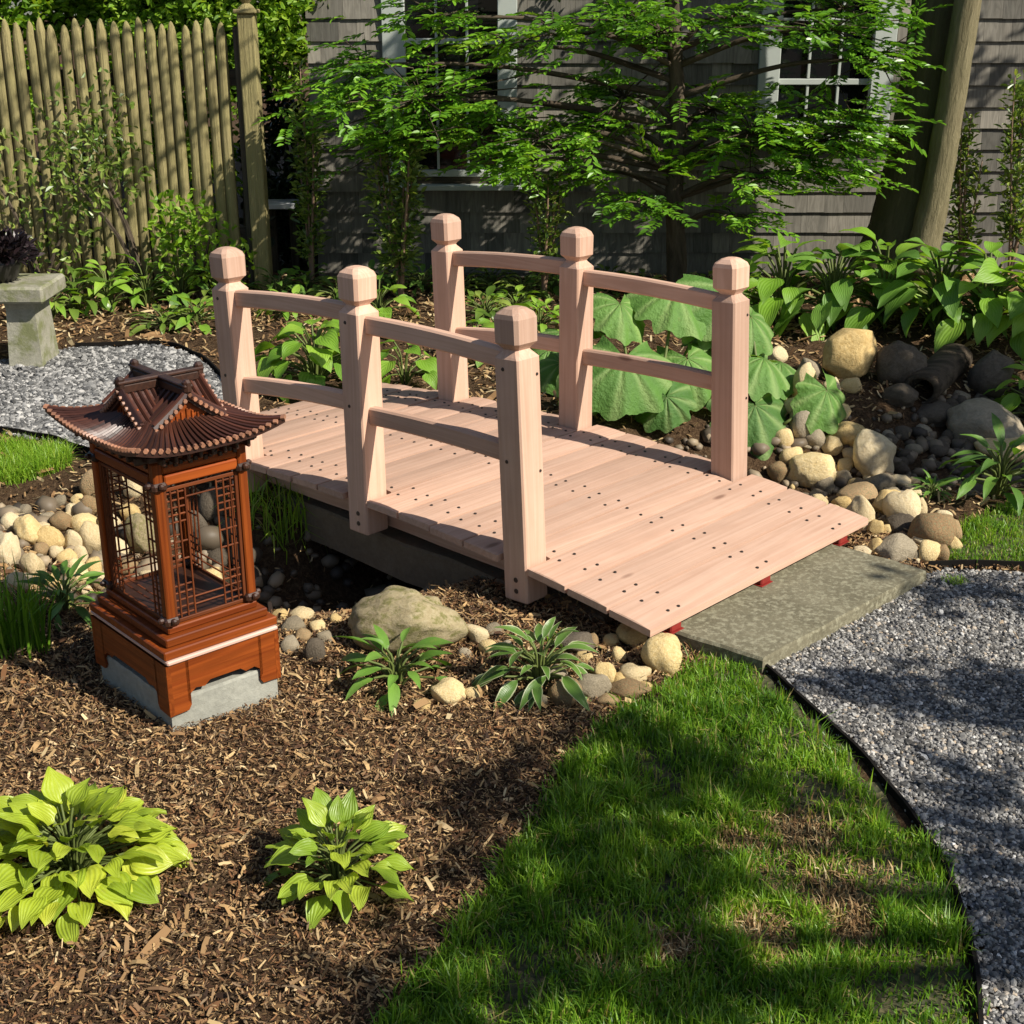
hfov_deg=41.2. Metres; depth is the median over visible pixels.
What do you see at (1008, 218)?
slim shrub
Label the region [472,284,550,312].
bedding plant
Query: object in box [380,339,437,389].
hosta
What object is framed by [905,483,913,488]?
pebble
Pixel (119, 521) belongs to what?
stone
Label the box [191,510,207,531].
stone
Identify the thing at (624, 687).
stone
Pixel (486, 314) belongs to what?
bedding plant
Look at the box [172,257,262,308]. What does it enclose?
bedding plant
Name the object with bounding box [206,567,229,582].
stone
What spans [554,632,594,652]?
stone
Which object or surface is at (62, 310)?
bedding plant
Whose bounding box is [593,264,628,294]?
bedding plant
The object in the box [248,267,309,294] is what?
bedding plant
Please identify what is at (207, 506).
stone
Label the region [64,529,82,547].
stone
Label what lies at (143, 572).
stone
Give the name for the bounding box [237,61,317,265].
dark bush
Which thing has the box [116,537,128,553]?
stone
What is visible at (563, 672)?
stone
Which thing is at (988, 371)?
boulder
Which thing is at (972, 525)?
lawn grass
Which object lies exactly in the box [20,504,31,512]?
stone
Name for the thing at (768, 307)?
hosta
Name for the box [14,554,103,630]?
hosta
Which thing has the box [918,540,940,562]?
stone
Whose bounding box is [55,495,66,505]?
stone
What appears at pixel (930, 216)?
leaning tree
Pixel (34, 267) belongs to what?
shrub
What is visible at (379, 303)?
hosta
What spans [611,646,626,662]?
stone
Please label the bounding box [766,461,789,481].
stone
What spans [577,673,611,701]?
stone
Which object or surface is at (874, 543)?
stone
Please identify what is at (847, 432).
stone
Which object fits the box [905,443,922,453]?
cobble
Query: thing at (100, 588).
stone
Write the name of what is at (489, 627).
stone
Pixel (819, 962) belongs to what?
lawn grass
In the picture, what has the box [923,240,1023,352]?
hosta
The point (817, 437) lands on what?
stone
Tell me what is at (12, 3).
sky
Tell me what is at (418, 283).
bedding plant
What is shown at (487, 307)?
bedding plant
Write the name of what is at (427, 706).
stone
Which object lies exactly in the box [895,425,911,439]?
cobble
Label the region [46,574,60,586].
stone
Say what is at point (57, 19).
background tree
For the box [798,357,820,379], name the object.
stone
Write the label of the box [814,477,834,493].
stone
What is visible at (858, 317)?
hosta
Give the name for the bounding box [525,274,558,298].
bedding plant
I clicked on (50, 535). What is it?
stone
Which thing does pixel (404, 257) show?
slim shrub
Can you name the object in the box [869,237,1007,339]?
hosta
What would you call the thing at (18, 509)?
stone
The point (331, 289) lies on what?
bedding plant
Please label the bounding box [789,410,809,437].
stone
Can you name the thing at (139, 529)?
boulder
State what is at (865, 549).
stone
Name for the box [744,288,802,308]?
bedding plant
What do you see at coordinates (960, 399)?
cobble
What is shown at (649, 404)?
butterbur
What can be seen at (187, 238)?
shrub
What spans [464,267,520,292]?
bedding plant
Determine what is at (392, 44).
window
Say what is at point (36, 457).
grass tuft
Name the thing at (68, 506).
stone
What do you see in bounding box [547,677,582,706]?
stone
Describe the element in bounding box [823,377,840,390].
stone
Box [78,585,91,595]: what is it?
stone
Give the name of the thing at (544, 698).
stone
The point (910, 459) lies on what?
cobble
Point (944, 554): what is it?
stone
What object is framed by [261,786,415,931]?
hosta
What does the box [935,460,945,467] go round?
cobble
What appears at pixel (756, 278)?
bedding plant
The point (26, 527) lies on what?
stone
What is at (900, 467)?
cobble
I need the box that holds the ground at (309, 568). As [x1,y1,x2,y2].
[0,16,1023,1023]
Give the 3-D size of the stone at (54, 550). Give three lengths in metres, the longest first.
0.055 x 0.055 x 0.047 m
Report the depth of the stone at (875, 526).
4.55 m
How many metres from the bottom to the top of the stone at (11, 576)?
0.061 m
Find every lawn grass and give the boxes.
[368,643,990,1023]
[948,497,1023,566]
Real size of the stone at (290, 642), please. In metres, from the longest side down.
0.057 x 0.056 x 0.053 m
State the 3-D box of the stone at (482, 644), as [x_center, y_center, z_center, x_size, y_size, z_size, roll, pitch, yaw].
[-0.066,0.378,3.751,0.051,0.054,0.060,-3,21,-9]
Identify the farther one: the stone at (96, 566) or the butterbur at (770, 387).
the butterbur at (770, 387)
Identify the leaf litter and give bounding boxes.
[0,267,1023,603]
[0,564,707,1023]
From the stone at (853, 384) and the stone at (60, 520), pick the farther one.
the stone at (853, 384)
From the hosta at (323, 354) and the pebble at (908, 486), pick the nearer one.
the pebble at (908, 486)
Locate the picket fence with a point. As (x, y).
(165, 77)
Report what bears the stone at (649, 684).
on the ground at (309, 568)
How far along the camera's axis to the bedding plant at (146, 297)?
7.83 m
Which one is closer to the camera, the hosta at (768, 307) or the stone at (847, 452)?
the stone at (847, 452)
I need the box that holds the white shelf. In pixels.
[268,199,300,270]
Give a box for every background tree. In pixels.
[0,0,242,215]
[96,0,328,270]
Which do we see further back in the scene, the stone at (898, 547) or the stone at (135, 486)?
the stone at (135, 486)
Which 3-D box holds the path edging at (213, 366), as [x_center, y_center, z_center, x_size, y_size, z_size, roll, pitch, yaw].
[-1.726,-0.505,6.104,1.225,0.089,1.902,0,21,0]
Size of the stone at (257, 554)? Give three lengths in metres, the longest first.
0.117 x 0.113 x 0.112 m
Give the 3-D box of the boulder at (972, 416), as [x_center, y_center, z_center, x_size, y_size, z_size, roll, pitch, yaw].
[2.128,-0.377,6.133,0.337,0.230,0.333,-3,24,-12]
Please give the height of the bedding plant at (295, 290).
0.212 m
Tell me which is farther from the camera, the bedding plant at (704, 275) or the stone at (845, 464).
the bedding plant at (704, 275)
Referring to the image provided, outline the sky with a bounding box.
[9,0,305,15]
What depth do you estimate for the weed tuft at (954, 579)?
4.19 m
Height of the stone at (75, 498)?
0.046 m
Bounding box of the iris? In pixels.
[0,548,67,661]
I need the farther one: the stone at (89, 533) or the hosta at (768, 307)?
the hosta at (768, 307)
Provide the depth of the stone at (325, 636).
3.81 m
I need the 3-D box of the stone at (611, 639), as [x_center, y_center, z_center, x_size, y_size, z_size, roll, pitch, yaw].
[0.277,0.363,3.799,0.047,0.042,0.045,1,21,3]
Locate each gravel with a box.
[0,343,222,450]
[766,567,1023,1023]
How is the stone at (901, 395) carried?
on the ground at (309, 568)
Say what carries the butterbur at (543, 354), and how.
on the ground at (309, 568)
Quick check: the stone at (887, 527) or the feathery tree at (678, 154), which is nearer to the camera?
the stone at (887, 527)
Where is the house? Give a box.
[305,0,1023,277]
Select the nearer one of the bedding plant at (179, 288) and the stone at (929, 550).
the stone at (929, 550)
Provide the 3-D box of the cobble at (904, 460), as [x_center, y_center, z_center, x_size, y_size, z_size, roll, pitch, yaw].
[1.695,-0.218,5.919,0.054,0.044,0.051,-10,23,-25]
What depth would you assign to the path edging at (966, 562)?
4.30 m
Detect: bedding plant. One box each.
[6,272,90,319]
[46,263,115,321]
[70,259,157,315]
[97,254,178,310]
[126,304,203,335]
[139,244,211,310]
[159,294,214,334]
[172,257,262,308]
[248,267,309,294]
[256,285,312,321]
[277,263,337,294]
[306,276,339,299]
[327,308,389,333]
[368,259,398,295]
[389,264,432,296]
[427,267,488,296]
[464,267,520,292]
[465,285,511,325]
[466,311,493,327]
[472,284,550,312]
[490,273,553,302]
[512,296,558,331]
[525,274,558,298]
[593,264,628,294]
[608,268,662,298]
[691,270,712,279]
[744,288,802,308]
[749,276,772,305]
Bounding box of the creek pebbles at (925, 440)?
[0,380,1023,613]
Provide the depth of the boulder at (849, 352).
6.33 m
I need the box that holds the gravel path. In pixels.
[781,574,1023,1023]
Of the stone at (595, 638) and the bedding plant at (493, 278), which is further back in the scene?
the bedding plant at (493, 278)
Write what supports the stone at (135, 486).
on the ground at (309, 568)
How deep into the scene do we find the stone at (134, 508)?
4.86 m
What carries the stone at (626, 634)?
on the ground at (309, 568)
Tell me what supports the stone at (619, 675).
on the ground at (309, 568)
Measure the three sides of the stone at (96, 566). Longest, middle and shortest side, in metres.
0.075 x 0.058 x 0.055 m
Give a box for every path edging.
[0,340,220,453]
[765,664,983,1023]
[927,559,1023,570]
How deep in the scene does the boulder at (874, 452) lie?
5.74 m
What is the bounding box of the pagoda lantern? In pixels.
[43,359,285,717]
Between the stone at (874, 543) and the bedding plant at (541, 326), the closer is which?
the stone at (874, 543)
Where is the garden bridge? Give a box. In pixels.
[209,213,867,636]
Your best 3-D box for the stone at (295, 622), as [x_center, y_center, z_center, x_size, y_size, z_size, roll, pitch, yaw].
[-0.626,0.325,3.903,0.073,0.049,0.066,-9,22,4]
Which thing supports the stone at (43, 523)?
on the ground at (309, 568)
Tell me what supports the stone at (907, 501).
on the ground at (309, 568)
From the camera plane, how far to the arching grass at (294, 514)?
4.82 m
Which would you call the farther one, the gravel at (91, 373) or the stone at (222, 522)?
the gravel at (91, 373)
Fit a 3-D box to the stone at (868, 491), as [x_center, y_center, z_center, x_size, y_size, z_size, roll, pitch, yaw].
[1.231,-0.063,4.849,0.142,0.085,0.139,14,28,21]
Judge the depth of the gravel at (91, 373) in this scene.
6.36 m
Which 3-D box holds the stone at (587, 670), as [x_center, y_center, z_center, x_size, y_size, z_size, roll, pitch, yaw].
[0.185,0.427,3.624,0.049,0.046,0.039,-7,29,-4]
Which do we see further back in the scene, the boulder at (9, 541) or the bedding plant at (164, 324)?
the bedding plant at (164, 324)
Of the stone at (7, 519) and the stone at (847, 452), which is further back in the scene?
the stone at (847, 452)
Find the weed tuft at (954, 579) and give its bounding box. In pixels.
[941,574,969,584]
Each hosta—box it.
[0,766,194,948]
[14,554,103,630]
[254,317,341,403]
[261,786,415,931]
[332,624,455,716]
[371,272,419,318]
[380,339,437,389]
[466,318,493,367]
[471,617,600,712]
[732,231,834,340]
[773,243,896,336]
[813,227,951,334]
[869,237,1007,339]
[909,469,955,501]
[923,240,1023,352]
[933,412,1023,515]
[983,360,1023,413]
[986,252,1023,359]
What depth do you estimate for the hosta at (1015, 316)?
6.57 m
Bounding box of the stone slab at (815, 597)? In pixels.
[660,544,926,673]
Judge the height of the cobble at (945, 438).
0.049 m
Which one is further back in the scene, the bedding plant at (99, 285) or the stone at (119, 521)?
the bedding plant at (99, 285)
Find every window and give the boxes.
[380,0,521,190]
[749,0,899,141]
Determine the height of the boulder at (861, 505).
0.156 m
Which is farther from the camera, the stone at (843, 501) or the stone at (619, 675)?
the stone at (843, 501)
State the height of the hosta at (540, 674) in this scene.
0.231 m
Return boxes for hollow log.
[905,343,972,404]
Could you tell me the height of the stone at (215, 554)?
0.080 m
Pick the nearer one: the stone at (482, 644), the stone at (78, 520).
the stone at (482, 644)
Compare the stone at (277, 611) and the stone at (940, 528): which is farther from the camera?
the stone at (940, 528)
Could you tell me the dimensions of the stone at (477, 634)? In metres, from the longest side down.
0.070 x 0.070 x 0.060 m
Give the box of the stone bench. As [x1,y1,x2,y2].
[0,273,65,367]
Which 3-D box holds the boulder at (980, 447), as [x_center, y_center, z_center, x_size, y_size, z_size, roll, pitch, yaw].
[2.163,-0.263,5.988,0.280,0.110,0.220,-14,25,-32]
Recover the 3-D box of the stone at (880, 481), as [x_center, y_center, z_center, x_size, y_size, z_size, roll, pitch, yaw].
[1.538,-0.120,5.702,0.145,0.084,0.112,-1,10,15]
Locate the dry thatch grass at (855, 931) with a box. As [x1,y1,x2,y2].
[557,781,948,1006]
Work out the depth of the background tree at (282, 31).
8.15 m
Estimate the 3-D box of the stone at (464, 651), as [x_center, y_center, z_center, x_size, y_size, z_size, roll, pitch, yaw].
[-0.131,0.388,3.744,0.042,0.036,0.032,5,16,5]
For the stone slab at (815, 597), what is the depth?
3.94 m
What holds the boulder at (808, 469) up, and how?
on the ground at (309, 568)
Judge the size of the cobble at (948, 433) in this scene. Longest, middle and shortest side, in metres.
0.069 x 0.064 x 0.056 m
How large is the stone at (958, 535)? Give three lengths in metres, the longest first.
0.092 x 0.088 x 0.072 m
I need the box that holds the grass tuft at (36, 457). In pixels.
[0,430,83,487]
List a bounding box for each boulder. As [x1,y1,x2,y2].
[0,532,20,567]
[125,513,155,553]
[348,585,467,653]
[641,633,682,675]
[786,452,835,488]
[792,362,816,396]
[822,328,876,378]
[846,495,874,533]
[853,429,896,475]
[876,340,926,384]
[946,398,1023,443]
[967,349,1014,397]
[974,436,1023,464]
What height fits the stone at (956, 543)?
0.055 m
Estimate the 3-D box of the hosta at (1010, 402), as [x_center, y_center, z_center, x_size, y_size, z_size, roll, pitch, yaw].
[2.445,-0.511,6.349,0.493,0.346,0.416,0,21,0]
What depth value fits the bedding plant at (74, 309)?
7.68 m
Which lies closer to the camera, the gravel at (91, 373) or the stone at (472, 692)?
the stone at (472, 692)
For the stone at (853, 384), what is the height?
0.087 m
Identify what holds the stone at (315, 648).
on the ground at (309, 568)
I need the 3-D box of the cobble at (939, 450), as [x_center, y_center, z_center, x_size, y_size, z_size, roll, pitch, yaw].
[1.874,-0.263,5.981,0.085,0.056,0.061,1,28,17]
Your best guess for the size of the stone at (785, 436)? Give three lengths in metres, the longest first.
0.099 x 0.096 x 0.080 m
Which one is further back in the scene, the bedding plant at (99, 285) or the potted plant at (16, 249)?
the bedding plant at (99, 285)
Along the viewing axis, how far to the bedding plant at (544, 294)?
7.98 m
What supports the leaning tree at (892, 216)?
on the ground at (309, 568)
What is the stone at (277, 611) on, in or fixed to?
on the ground at (309, 568)
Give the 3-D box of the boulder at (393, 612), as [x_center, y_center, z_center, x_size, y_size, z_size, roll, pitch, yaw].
[-0.290,0.302,3.798,0.338,0.193,0.241,0,15,0]
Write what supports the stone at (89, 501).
on the ground at (309, 568)
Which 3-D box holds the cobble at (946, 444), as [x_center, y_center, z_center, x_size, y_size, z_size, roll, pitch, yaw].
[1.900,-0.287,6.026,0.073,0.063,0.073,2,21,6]
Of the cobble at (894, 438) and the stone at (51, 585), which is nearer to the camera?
the stone at (51, 585)
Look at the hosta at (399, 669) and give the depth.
3.56 m
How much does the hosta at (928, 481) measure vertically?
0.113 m
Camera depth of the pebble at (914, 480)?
5.72 m
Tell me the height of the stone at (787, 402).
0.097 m
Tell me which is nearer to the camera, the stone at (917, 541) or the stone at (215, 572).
the stone at (917, 541)
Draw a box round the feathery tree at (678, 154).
[252,0,952,282]
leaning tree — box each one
[848,0,953,280]
[905,0,981,274]
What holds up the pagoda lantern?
on the concrete block
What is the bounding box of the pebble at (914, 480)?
[910,477,920,482]
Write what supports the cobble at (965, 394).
on the ground at (309, 568)
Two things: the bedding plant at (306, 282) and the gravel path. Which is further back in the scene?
the bedding plant at (306, 282)
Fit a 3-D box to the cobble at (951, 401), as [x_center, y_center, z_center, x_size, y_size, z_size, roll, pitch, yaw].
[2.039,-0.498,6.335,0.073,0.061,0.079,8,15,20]
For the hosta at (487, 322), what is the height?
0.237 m
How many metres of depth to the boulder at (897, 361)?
6.31 m
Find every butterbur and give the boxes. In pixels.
[530,329,558,360]
[539,292,711,432]
[676,274,845,460]
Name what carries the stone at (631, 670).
on the ground at (309, 568)
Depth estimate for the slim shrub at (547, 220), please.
7.78 m
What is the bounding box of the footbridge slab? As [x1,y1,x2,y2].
[213,471,614,623]
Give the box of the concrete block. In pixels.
[101,655,277,731]
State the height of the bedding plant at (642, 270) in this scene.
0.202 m
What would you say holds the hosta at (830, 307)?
on the ground at (309, 568)
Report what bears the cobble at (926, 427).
on the ground at (309, 568)
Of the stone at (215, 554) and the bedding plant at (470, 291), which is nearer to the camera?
the stone at (215, 554)
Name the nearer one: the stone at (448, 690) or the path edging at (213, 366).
the stone at (448, 690)
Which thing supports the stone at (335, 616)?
on the ground at (309, 568)
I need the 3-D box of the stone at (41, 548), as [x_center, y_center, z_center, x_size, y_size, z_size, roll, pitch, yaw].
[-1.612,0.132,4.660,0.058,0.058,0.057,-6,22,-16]
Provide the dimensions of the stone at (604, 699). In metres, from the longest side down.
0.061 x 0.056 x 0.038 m
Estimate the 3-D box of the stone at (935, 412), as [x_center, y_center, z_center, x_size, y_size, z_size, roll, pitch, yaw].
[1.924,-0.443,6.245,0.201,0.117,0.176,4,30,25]
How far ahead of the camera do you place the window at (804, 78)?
8.34 m
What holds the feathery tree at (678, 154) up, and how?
on the ground at (309, 568)
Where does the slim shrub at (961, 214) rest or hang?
on the ground at (309, 568)
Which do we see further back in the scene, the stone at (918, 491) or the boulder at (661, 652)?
the stone at (918, 491)
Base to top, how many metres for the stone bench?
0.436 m
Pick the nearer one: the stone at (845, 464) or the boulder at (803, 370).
the stone at (845, 464)
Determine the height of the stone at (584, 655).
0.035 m
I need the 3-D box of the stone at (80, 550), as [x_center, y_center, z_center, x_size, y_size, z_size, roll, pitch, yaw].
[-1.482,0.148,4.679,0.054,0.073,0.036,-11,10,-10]
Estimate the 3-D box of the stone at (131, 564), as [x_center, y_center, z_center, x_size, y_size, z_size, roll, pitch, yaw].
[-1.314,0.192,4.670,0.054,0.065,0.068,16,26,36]
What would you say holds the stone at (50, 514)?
on the ground at (309, 568)
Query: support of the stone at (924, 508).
on the ground at (309, 568)
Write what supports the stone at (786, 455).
on the ground at (309, 568)
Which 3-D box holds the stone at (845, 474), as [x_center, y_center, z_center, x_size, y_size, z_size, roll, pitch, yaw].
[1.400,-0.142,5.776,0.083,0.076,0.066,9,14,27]
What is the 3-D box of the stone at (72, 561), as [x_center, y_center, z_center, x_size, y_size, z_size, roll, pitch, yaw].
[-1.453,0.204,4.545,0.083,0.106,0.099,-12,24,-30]
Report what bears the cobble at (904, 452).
on the ground at (309, 568)
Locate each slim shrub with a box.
[284,56,335,287]
[358,103,432,294]
[523,154,572,300]
[943,110,995,280]
[989,69,1023,276]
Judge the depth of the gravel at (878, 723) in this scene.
3.43 m
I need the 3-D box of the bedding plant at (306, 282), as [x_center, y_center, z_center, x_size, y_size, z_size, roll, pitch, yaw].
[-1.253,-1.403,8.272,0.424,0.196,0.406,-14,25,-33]
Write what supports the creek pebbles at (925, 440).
on the ground at (309, 568)
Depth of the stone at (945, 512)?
4.70 m
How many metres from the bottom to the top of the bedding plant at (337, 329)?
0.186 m
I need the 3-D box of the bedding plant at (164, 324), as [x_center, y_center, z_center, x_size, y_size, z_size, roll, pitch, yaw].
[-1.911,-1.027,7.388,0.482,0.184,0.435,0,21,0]
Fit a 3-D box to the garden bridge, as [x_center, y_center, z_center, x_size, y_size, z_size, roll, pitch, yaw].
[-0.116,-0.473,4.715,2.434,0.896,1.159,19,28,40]
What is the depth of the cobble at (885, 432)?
6.02 m
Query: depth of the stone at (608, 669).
3.57 m
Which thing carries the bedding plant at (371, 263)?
on the ground at (309, 568)
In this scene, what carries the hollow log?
on the ground at (309, 568)
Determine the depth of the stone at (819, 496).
4.82 m
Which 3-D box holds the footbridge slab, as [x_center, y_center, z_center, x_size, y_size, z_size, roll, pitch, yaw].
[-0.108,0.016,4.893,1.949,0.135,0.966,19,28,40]
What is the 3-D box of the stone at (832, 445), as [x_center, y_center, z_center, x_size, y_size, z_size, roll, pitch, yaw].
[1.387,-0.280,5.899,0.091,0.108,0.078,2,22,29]
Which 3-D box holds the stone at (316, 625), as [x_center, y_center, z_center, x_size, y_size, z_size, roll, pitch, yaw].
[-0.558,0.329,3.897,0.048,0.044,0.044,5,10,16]
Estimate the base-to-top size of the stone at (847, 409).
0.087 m
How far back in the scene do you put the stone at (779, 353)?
6.65 m
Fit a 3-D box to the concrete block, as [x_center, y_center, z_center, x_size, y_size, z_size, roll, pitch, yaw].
[-0.843,0.433,3.551,0.303,0.128,0.383,-18,27,-39]
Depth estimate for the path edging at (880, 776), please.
3.08 m
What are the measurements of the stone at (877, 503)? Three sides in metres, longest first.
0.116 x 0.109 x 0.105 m
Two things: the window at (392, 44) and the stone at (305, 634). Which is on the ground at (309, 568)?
the stone at (305, 634)
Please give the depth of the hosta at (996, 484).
4.88 m
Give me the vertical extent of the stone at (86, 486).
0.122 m
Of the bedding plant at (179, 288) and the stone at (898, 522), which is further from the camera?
the bedding plant at (179, 288)
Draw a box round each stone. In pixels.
[0,511,18,530]
[4,572,30,591]
[10,506,20,513]
[13,514,42,545]
[19,552,44,576]
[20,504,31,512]
[32,542,48,555]
[37,525,64,546]
[39,521,50,525]
[40,512,53,516]
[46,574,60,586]
[49,511,71,530]
[49,545,63,559]
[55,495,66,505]
[56,548,77,564]
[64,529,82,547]
[64,557,88,585]
[65,503,73,515]
[70,493,82,503]
[70,513,97,532]
[73,545,88,559]
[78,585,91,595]
[79,469,94,495]
[79,521,100,553]
[81,495,96,515]
[85,556,101,570]
[94,580,104,591]
[98,514,120,525]
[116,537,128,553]
[119,503,140,520]
[119,559,137,574]
[123,479,142,498]
[139,570,150,574]
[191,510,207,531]
[198,486,228,521]
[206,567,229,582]
[207,548,230,565]
[220,517,237,539]
[230,544,262,567]
[272,608,288,619]
[279,635,300,653]
[280,615,305,633]
[289,606,314,620]
[295,628,311,642]
[304,638,325,662]
[309,620,325,632]
[316,630,333,643]
[329,613,341,623]
[413,699,430,711]
[430,677,465,705]
[457,647,471,657]
[465,687,479,700]
[467,624,488,644]
[478,639,496,655]
[485,622,501,637]
[534,695,546,706]
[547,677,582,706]
[550,664,567,681]
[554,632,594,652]
[573,668,590,678]
[575,651,592,662]
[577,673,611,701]
[591,633,598,649]
[594,662,615,682]
[596,693,619,707]
[603,633,618,646]
[609,677,650,699]
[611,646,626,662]
[614,672,624,681]
[616,623,646,647]
[619,663,651,681]
[641,681,651,688]
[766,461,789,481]
[768,346,787,362]
[775,428,793,447]
[779,446,802,465]
[784,397,793,413]
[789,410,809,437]
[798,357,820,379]
[805,429,825,447]
[812,494,828,504]
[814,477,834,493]
[821,436,842,455]
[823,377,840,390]
[828,421,864,445]
[831,496,851,508]
[836,470,851,480]
[836,481,877,504]
[837,458,853,471]
[840,377,861,393]
[842,403,851,419]
[842,447,852,458]
[853,545,871,554]
[865,473,896,491]
[867,519,883,536]
[868,537,881,555]
[872,489,899,514]
[875,533,917,562]
[882,383,918,407]
[882,489,921,517]
[883,524,891,535]
[884,513,913,533]
[892,474,910,485]
[907,513,956,546]
[910,487,921,495]
[911,550,918,562]
[912,536,924,545]
[916,400,951,426]
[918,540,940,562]
[920,497,927,512]
[935,510,952,515]
[935,544,949,560]
[948,536,962,549]
[955,519,961,540]
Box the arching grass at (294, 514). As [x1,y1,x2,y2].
[220,457,327,564]
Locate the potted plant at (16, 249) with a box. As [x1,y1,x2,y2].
[0,225,44,282]
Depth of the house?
8.47 m
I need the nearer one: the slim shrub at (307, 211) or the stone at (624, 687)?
the stone at (624, 687)
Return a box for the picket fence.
[0,0,273,294]
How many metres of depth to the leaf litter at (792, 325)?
7.03 m
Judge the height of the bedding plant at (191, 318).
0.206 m
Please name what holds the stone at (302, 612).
on the ground at (309, 568)
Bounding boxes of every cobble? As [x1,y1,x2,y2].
[882,429,893,435]
[885,433,898,444]
[894,461,909,473]
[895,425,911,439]
[896,448,911,456]
[898,456,908,464]
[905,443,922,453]
[906,455,914,464]
[916,424,932,431]
[929,445,948,456]
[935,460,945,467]
[937,436,951,444]
[941,429,953,439]
[941,440,949,448]
[946,398,958,404]
[953,390,970,399]
[956,395,966,403]
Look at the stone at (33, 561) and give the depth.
4.46 m
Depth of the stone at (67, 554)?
4.62 m
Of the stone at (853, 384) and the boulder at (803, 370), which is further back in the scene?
the stone at (853, 384)
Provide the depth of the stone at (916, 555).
4.35 m

